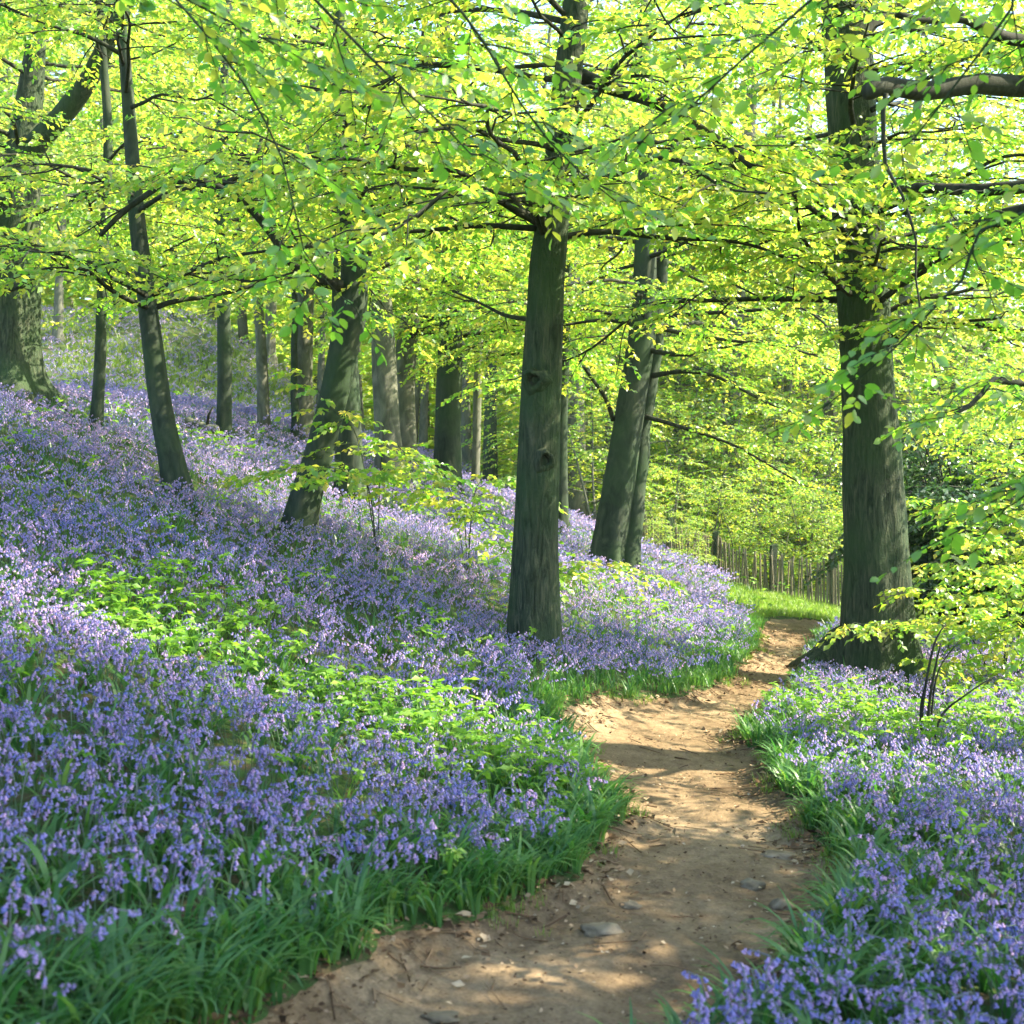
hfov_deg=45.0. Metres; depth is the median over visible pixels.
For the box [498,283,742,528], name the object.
beech sapling
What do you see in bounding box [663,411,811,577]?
beech sapling
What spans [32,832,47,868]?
bluebell
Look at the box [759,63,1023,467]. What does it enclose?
beech tree
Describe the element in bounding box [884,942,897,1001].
bluebell
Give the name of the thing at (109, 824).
bluebell
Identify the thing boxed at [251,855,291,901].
bluebell
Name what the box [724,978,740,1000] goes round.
bluebell
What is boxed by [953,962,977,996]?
bluebell
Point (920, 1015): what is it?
bluebell
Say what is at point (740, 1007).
bluebell
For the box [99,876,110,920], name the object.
bluebell
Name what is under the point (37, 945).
bluebell
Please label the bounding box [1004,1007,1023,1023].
bluebell
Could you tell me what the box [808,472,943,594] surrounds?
beech sapling
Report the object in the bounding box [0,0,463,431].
beech tree
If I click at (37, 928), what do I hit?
bluebell
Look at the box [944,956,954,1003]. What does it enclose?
bluebell
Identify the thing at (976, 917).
bluebell
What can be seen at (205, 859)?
bluebell
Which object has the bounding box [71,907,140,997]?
bluebell
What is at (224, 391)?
beech tree
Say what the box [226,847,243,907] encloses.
bluebell
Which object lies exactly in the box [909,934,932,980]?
bluebell
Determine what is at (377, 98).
beech tree
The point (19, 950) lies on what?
bluebell
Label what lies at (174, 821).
bluebell
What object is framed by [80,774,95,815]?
bluebell
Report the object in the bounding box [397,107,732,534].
beech tree
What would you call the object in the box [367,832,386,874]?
bluebell
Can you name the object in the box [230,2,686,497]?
beech tree
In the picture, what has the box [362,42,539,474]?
beech tree
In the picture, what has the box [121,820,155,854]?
bluebell
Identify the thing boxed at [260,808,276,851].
bluebell
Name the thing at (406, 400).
beech tree
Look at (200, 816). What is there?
bluebell
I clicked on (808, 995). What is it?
bluebell
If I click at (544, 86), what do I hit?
beech tree
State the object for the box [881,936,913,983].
bluebell
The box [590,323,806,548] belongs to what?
beech sapling
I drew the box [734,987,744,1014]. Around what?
bluebell
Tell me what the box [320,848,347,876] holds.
bluebell
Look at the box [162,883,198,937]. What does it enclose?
bluebell
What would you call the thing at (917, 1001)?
bluebell
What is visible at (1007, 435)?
beech sapling
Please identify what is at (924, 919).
bluebell
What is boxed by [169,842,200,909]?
bluebell
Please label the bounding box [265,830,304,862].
bluebell
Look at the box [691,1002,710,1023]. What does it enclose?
bluebell
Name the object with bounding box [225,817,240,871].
bluebell
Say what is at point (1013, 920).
bluebell
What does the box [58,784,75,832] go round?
bluebell
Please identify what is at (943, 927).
bluebell
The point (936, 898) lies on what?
bluebell
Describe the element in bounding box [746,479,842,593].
beech sapling
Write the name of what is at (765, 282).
beech tree
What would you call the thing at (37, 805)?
bluebell
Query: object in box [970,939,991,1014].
bluebell
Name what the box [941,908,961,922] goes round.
bluebell
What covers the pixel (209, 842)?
bluebell
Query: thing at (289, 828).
bluebell
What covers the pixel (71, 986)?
bluebell
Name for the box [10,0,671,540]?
beech tree
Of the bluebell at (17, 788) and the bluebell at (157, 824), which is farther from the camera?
the bluebell at (17, 788)
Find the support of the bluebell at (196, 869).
on the ground at (292, 984)
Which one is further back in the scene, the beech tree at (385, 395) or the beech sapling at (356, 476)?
the beech tree at (385, 395)
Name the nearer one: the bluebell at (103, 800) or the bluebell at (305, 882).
the bluebell at (305, 882)
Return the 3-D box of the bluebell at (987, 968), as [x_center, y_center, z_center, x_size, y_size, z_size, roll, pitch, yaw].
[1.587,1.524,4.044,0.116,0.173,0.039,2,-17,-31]
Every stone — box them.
[421,1010,460,1023]
[580,922,624,937]
[619,900,642,908]
[740,878,765,890]
[760,850,798,859]
[769,898,795,910]
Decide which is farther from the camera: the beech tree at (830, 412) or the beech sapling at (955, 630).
the beech tree at (830, 412)
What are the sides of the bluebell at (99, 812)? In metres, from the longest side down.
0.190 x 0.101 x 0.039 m
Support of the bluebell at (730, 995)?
on the ground at (292, 984)
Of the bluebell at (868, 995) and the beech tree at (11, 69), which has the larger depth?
the beech tree at (11, 69)
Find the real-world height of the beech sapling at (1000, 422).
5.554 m
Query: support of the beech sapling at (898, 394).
on the ground at (292, 984)
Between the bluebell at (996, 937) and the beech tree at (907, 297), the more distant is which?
the beech tree at (907, 297)
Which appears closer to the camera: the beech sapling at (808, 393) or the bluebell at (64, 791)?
the bluebell at (64, 791)
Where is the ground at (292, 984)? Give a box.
[0,302,1023,1023]
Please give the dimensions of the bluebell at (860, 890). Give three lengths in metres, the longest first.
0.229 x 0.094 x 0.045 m
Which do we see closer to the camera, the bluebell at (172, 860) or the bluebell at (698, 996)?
the bluebell at (698, 996)
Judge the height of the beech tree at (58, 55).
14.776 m
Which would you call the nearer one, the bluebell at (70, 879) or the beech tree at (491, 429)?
the bluebell at (70, 879)
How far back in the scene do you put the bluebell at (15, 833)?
3.82 m
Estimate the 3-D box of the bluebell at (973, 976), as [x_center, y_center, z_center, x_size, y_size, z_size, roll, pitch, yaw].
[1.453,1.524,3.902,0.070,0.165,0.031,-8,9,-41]
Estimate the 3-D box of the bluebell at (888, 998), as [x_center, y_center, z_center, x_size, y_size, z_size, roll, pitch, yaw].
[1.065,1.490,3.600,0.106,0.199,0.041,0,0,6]
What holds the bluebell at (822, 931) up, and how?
on the ground at (292, 984)
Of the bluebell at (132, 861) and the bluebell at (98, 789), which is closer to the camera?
the bluebell at (132, 861)
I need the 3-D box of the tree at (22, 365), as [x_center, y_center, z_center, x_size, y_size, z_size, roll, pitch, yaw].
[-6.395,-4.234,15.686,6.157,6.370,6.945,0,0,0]
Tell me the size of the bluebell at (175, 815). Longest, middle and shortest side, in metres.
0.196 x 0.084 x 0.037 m
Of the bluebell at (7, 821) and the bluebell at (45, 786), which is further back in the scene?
the bluebell at (45, 786)
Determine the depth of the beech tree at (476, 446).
26.47 m
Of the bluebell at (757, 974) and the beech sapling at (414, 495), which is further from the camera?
the beech sapling at (414, 495)
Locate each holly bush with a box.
[801,407,1023,624]
[905,464,1023,636]
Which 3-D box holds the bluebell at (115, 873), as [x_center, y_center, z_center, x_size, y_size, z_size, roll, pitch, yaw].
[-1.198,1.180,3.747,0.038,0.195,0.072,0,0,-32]
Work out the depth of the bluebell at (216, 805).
4.49 m
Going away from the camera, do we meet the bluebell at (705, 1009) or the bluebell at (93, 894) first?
the bluebell at (705, 1009)
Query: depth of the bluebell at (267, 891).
4.03 m
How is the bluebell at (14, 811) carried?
on the ground at (292, 984)
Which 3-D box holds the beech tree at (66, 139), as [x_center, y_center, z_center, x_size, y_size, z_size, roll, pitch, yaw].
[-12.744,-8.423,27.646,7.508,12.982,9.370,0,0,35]
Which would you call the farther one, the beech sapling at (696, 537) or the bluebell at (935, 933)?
the beech sapling at (696, 537)
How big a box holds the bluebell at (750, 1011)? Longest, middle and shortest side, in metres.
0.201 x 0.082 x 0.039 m
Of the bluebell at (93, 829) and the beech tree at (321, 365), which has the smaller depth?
the bluebell at (93, 829)
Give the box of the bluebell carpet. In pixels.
[0,305,1023,1023]
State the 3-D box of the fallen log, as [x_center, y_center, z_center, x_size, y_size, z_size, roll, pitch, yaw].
[-4.737,-1.386,18.885,0.603,0.428,0.170,0,0,23]
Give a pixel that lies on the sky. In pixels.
(535, 26)
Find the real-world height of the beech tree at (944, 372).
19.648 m
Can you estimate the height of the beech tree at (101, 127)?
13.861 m
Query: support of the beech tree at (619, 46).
on the ground at (292, 984)
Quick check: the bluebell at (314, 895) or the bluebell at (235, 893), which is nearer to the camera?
the bluebell at (235, 893)
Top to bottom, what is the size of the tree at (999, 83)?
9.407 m
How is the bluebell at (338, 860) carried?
on the ground at (292, 984)
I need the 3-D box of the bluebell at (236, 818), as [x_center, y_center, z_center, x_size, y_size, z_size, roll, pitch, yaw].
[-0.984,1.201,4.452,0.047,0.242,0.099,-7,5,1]
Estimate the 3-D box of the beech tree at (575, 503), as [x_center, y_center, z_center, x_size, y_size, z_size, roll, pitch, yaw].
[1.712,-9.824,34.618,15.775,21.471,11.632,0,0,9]
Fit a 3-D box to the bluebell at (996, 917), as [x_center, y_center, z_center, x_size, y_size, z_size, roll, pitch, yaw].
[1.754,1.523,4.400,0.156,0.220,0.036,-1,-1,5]
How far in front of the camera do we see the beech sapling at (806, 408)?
34.69 m
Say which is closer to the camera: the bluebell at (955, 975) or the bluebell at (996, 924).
the bluebell at (955, 975)
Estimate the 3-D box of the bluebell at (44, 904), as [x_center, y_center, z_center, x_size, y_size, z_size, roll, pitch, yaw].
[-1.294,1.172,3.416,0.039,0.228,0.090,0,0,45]
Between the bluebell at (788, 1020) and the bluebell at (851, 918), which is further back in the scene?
the bluebell at (851, 918)
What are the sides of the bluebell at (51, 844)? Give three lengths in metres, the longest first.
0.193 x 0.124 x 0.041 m
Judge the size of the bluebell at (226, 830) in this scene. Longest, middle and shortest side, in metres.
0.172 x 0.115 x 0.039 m
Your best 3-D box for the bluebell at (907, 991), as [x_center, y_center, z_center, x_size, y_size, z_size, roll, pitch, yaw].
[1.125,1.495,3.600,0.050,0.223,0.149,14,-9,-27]
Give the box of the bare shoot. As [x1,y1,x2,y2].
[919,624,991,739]
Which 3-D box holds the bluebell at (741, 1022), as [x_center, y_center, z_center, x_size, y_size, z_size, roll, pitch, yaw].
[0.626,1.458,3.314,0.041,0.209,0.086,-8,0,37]
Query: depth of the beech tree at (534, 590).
9.11 m
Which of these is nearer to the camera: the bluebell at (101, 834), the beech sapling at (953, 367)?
the bluebell at (101, 834)
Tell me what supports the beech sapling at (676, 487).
on the ground at (292, 984)
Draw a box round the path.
[254,619,842,1023]
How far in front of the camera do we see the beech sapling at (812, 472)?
31.72 m
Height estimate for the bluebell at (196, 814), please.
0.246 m
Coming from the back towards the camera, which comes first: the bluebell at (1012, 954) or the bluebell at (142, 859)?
the bluebell at (1012, 954)
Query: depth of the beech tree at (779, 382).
47.67 m
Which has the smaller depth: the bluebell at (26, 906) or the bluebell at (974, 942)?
the bluebell at (26, 906)
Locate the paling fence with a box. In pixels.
[642,509,1019,625]
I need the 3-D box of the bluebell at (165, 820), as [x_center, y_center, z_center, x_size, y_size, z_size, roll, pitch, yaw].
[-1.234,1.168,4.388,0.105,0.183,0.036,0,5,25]
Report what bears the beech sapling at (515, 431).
on the ground at (292, 984)
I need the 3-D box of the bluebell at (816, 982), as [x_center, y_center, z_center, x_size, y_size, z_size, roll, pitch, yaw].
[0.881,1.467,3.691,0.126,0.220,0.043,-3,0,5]
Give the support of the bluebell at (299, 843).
on the ground at (292, 984)
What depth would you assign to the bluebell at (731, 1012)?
3.35 m
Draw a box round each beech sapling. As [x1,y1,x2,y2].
[211,368,478,551]
[338,466,567,580]
[461,301,614,499]
[461,340,681,506]
[485,360,706,521]
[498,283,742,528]
[504,557,687,608]
[585,312,842,560]
[586,449,700,541]
[588,363,753,555]
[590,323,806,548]
[597,389,804,561]
[642,510,681,561]
[645,456,727,551]
[650,323,841,578]
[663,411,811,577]
[668,512,722,573]
[674,464,777,567]
[678,396,842,581]
[685,466,795,580]
[693,303,910,572]
[713,487,826,587]
[727,348,1008,584]
[731,409,842,589]
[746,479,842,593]
[748,437,917,594]
[762,323,1023,578]
[778,486,843,599]
[794,405,990,566]
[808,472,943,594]
[815,521,1023,711]
[818,326,1023,468]
[826,355,1023,559]
[840,445,1019,567]
[898,390,1023,495]
[902,374,1023,620]
[952,372,1023,489]
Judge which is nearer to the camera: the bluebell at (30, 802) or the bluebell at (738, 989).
the bluebell at (738, 989)
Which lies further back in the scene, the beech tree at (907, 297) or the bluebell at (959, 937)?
the beech tree at (907, 297)
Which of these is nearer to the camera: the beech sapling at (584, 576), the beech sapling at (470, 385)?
the beech sapling at (584, 576)
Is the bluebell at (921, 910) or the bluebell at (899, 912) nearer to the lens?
the bluebell at (899, 912)
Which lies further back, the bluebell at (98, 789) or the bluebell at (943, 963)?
the bluebell at (98, 789)
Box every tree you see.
[0,0,143,221]
[0,0,197,254]
[0,0,198,243]
[0,0,211,341]
[0,0,242,412]
[0,0,305,432]
[0,0,452,506]
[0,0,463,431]
[1,0,214,318]
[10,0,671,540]
[27,0,724,365]
[39,0,432,441]
[41,0,575,513]
[50,0,205,313]
[56,0,526,441]
[93,30,264,323]
[112,0,934,667]
[127,0,633,489]
[147,0,354,370]
[157,0,621,471]
[189,104,411,406]
[198,6,440,430]
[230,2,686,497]
[268,102,532,450]
[321,0,663,366]
[327,0,974,571]
[358,101,593,495]
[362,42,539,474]
[385,0,828,519]
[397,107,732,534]
[419,74,612,481]
[431,0,1023,692]
[432,0,819,381]
[434,0,750,298]
[469,0,960,528]
[469,101,755,476]
[471,0,826,525]
[576,0,1023,583]
[579,14,837,525]
[582,1,975,566]
[590,19,976,545]
[594,96,934,554]
[604,56,974,557]
[606,19,898,511]
[660,2,990,561]
[691,0,1023,350]
[729,1,1023,509]
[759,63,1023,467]
[768,0,1023,451]
[768,121,1023,463]
[805,61,1023,458]
[823,0,1023,451]
[838,142,1023,413]
[894,109,1023,431]
[913,250,1023,422]
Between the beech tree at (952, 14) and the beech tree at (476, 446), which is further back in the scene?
the beech tree at (476, 446)
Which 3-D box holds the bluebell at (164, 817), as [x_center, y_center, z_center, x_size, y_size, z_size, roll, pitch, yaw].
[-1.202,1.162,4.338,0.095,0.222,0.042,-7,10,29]
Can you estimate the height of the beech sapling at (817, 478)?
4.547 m
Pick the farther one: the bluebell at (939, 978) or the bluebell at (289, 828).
the bluebell at (289, 828)
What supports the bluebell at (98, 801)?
on the ground at (292, 984)
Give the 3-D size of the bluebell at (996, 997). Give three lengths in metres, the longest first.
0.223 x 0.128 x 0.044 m
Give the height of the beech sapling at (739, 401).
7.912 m
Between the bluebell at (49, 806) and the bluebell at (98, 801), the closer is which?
the bluebell at (49, 806)
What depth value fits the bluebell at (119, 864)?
3.82 m
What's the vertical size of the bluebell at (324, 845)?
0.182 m
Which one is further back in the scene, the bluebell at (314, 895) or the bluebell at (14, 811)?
the bluebell at (14, 811)
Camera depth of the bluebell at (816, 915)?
4.38 m
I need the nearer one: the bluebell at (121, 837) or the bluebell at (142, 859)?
the bluebell at (142, 859)
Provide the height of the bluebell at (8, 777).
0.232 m
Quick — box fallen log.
[184,407,219,434]
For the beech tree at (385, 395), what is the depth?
20.70 m
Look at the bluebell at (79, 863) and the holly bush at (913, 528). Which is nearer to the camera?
the bluebell at (79, 863)
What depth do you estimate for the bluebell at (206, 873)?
4.09 m
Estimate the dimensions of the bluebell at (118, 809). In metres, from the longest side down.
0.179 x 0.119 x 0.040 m
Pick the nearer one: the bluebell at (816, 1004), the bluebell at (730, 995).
the bluebell at (730, 995)
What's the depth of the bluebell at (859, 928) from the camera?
4.19 m
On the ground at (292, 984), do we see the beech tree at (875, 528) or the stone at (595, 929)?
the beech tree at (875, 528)
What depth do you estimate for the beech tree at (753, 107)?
37.17 m
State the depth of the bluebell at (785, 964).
3.75 m
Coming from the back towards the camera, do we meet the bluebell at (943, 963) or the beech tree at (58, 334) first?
the beech tree at (58, 334)
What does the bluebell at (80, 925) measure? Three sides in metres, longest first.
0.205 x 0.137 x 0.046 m
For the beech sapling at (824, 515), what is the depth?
26.73 m
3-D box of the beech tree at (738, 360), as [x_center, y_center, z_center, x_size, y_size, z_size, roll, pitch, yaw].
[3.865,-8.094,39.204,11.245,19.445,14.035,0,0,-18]
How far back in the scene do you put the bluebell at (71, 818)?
4.24 m
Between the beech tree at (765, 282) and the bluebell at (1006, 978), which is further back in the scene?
the beech tree at (765, 282)
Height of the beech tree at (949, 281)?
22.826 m
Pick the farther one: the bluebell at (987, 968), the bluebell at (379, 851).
the bluebell at (379, 851)
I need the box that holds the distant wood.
[0,0,1023,571]
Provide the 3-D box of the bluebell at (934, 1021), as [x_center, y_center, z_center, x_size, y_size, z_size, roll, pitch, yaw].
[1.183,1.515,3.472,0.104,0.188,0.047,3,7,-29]
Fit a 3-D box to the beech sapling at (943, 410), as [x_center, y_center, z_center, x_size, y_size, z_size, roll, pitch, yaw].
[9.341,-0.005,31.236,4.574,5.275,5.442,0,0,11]
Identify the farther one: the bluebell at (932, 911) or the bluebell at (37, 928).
the bluebell at (932, 911)
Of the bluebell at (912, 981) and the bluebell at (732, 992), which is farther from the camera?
the bluebell at (912, 981)
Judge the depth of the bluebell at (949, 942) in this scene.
3.98 m
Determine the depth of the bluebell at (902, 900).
4.31 m
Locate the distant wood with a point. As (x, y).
(244, 326)
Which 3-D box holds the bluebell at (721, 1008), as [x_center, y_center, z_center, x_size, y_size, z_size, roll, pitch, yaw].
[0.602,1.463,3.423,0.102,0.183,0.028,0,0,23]
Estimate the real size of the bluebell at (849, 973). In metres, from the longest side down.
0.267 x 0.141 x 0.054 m
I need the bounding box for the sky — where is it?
[11,0,1023,427]
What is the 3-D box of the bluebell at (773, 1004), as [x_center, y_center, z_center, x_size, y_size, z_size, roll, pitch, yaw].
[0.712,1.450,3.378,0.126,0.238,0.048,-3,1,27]
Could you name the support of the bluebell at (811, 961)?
on the ground at (292, 984)
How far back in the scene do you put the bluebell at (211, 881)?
3.89 m
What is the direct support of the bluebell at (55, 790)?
on the ground at (292, 984)
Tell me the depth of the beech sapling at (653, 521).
26.08 m
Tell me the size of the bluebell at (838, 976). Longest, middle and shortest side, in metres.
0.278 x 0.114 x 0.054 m
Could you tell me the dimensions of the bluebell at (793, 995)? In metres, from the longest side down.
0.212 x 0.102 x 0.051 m
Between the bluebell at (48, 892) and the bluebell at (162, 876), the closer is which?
the bluebell at (48, 892)
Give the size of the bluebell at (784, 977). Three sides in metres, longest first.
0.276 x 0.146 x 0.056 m
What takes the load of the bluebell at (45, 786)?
on the ground at (292, 984)
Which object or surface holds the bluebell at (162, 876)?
on the ground at (292, 984)
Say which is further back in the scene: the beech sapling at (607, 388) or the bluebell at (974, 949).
the beech sapling at (607, 388)
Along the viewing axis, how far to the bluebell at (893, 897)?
4.24 m
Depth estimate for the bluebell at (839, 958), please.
3.95 m
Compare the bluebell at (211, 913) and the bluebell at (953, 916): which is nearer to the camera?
the bluebell at (211, 913)
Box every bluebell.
[0,767,17,819]
[0,770,17,814]
[0,800,9,834]
[0,817,30,874]
[0,821,28,852]
[0,827,26,902]
[0,847,46,917]
[1,893,40,938]
[2,893,19,927]
[4,761,12,808]
[4,925,54,987]
[5,806,17,862]
[7,924,34,977]
[8,782,32,810]
[8,874,25,934]
[9,924,42,946]
[16,842,40,904]
[16,945,46,1016]
[19,761,44,826]
[19,835,31,851]
[20,809,34,858]
[23,795,46,838]
[25,942,39,1007]
[26,897,60,965]
[31,842,65,891]
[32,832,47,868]
[33,800,46,827]
[33,803,71,837]
[36,784,60,822]
[38,777,68,820]
[40,888,55,964]
[45,788,64,822]
[47,983,77,1022]
[49,828,79,875]
[50,909,86,978]
[53,786,78,839]
[53,833,66,872]
[55,794,98,843]
[55,834,83,899]
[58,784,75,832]
[58,799,84,821]
[59,761,80,800]
[59,870,89,919]
[64,794,95,834]
[64,816,86,867]
[65,848,109,907]
[65,913,82,943]
[65,922,97,939]
[67,848,95,917]
[68,907,84,956]
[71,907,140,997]
[77,782,123,835]
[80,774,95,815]
[81,890,103,939]
[84,824,110,878]
[87,764,98,786]
[88,796,112,828]
[90,798,105,847]
[92,827,113,879]
[93,804,102,858]
[99,822,112,858]
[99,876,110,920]
[100,810,120,841]
[100,816,132,909]
[103,863,121,925]
[104,860,128,900]
[106,818,135,853]
[109,870,122,907]
[112,845,151,917]
[113,796,140,845]
[113,825,136,862]
[113,871,140,907]
[115,857,139,908]
[120,794,135,854]
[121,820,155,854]
[123,773,139,842]
[136,803,168,863]
[136,876,162,926]
[143,820,180,844]
[144,868,167,922]
[146,824,167,887]
[146,865,170,889]
[153,813,171,847]
[153,918,183,952]
[154,816,173,853]
[155,826,182,892]
[161,845,185,884]
[161,904,183,918]
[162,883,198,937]
[166,807,177,837]
[167,817,181,843]
[167,843,202,898]
[167,868,196,901]
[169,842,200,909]
[169,848,190,892]
[180,866,220,913]
[183,818,214,851]
[185,855,215,905]
[186,810,213,830]
[187,824,203,899]
[189,858,212,910]
[192,838,220,861]
[195,871,217,929]
[197,814,207,849]
[197,855,218,919]
[203,906,217,924]
[205,817,225,843]
[211,822,232,843]
[211,844,223,892]
[214,802,242,847]
[216,854,224,891]
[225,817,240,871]
[226,813,244,833]
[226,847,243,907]
[228,888,238,918]
[241,840,286,902]
[246,888,272,904]
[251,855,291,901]
[257,865,272,892]
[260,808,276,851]
[264,825,292,855]
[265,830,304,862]
[270,851,294,870]
[291,840,311,892]
[295,837,318,869]
[303,877,311,890]
[310,890,331,909]
[318,868,339,882]
[319,842,342,864]
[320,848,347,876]
[333,855,351,869]
[353,861,379,884]
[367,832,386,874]
[375,843,385,882]
[678,1018,699,1023]
[681,971,712,1021]
[689,991,709,1023]
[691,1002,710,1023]
[710,1006,743,1021]
[718,1001,753,1023]
[721,1004,736,1023]
[722,984,737,1016]
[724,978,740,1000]
[729,1017,750,1023]
[731,961,753,1011]
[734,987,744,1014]
[737,997,757,1021]
[741,948,776,995]
[741,965,764,1015]
[746,998,784,1023]
[760,957,779,1023]
[761,982,785,1017]
[772,968,804,1021]
[778,961,794,992]
[784,1013,797,1023]
[786,966,828,1023]
[789,955,827,1006]
[790,990,814,1023]
[793,986,815,1023]
[795,1000,819,1023]
[802,941,822,999]
[803,913,816,932]
[804,910,828,934]
[804,926,825,941]
[808,912,822,927]
[810,965,824,1006]
[811,934,839,950]
[815,988,840,1022]
[819,988,835,1023]
[823,945,864,1011]
[826,973,867,1021]
[828,957,860,996]
[832,936,851,950]
[832,969,853,1012]
[832,979,847,1014]
[836,887,848,910]
[839,984,880,1023]
[841,886,868,914]
[842,909,856,936]
[843,931,885,972]
[848,908,868,944]
[853,905,872,940]
[854,925,873,947]
[858,988,895,1023]
[869,956,886,1011]
[872,910,901,934]
[873,984,899,1023]
[874,895,905,944]
[877,956,907,1022]
[878,941,899,996]
[880,905,921,946]
[881,893,902,934]
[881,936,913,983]
[882,986,914,1022]
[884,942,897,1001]
[886,951,929,984]
[887,1017,908,1023]
[892,990,916,1023]
[896,889,911,932]
[898,969,933,1023]
[898,986,909,1023]
[900,903,925,919]
[904,992,945,1020]
[907,1004,929,1021]
[909,914,938,951]
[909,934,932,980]
[909,996,932,1023]
[911,905,933,921]
[912,922,932,957]
[925,892,952,939]
[925,915,963,945]
[925,985,942,1022]
[926,1000,951,1023]
[927,975,963,997]
[928,969,945,1015]
[929,912,957,942]
[929,1019,950,1023]
[930,909,938,944]
[931,962,950,995]
[932,921,948,944]
[933,922,945,935]
[933,951,956,986]
[937,939,980,1007]
[939,948,994,1011]
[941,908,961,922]
[943,909,957,934]
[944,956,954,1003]
[944,991,980,1023]
[944,993,976,1018]
[948,970,961,997]
[951,931,982,959]
[951,970,963,1019]
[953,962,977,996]
[955,939,983,950]
[958,901,967,926]
[958,947,976,991]
[962,996,982,1023]
[964,1011,988,1023]
[967,967,978,1006]
[968,910,980,933]
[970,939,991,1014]
[970,1013,1003,1023]
[972,960,1012,1023]
[986,908,1023,932]
[986,925,1000,1005]
[987,950,1003,998]
[990,921,1005,982]
[991,987,1022,1019]
[998,915,1022,967]
[1000,895,1011,925]
[1001,992,1022,1023]
[1003,935,1015,988]
[1003,980,1023,1023]
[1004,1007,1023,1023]
[1010,990,1023,1022]
[1013,1000,1023,1023]
[1015,1012,1023,1023]
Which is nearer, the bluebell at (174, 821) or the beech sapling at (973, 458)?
the bluebell at (174, 821)
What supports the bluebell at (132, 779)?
on the ground at (292, 984)
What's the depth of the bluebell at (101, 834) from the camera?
4.12 m
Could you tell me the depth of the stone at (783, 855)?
5.78 m
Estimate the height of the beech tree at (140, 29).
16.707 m
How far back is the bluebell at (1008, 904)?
4.50 m
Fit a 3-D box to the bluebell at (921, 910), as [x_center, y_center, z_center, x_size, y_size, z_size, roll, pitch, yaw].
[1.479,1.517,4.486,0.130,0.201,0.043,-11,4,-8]
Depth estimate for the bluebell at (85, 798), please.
4.32 m
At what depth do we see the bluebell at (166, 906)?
3.65 m
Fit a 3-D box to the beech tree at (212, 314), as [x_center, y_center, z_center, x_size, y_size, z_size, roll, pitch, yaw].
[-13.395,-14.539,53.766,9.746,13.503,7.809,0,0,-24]
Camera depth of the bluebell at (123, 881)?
3.75 m
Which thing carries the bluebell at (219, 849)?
on the ground at (292, 984)
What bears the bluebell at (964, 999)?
on the ground at (292, 984)
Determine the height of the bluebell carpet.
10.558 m
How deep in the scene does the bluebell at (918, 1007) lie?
3.54 m
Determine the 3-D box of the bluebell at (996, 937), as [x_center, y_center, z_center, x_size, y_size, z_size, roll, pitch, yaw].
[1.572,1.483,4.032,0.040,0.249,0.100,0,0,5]
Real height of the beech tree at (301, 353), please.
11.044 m
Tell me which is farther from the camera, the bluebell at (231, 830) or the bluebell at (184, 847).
the bluebell at (231, 830)
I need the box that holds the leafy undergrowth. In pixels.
[0,378,1023,926]
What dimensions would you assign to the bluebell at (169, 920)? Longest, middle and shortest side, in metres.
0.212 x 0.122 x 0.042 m
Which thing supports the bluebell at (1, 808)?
on the ground at (292, 984)
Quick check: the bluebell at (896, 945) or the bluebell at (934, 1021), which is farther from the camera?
the bluebell at (896, 945)
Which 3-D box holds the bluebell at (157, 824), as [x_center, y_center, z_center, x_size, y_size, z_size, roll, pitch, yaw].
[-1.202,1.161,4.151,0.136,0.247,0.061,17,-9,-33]
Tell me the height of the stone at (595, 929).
0.055 m
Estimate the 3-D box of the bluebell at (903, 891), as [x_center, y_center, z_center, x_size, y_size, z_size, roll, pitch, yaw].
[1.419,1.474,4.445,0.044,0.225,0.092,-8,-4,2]
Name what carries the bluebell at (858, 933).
on the ground at (292, 984)
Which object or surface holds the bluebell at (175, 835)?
on the ground at (292, 984)
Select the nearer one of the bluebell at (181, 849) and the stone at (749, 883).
the bluebell at (181, 849)
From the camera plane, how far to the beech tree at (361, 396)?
44.38 m
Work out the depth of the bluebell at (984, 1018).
3.46 m
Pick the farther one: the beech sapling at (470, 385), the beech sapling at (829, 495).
the beech sapling at (470, 385)
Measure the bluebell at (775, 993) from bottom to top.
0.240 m
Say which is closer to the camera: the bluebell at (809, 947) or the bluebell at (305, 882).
the bluebell at (809, 947)
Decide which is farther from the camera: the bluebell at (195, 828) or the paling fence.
the paling fence
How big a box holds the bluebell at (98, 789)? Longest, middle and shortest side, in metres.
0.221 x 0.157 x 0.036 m
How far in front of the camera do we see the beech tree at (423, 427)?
45.75 m
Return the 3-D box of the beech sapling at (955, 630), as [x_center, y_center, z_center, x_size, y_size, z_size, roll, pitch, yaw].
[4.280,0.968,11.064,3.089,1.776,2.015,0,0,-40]
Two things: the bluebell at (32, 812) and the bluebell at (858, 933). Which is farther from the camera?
the bluebell at (32, 812)
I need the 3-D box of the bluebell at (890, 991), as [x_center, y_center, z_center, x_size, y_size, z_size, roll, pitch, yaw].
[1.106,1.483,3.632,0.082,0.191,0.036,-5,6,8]
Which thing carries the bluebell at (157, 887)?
on the ground at (292, 984)
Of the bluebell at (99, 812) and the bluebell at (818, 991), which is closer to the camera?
the bluebell at (818, 991)
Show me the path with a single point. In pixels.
(567, 1003)
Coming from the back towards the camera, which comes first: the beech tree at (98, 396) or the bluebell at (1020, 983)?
the beech tree at (98, 396)
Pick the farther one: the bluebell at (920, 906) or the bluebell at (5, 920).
the bluebell at (920, 906)

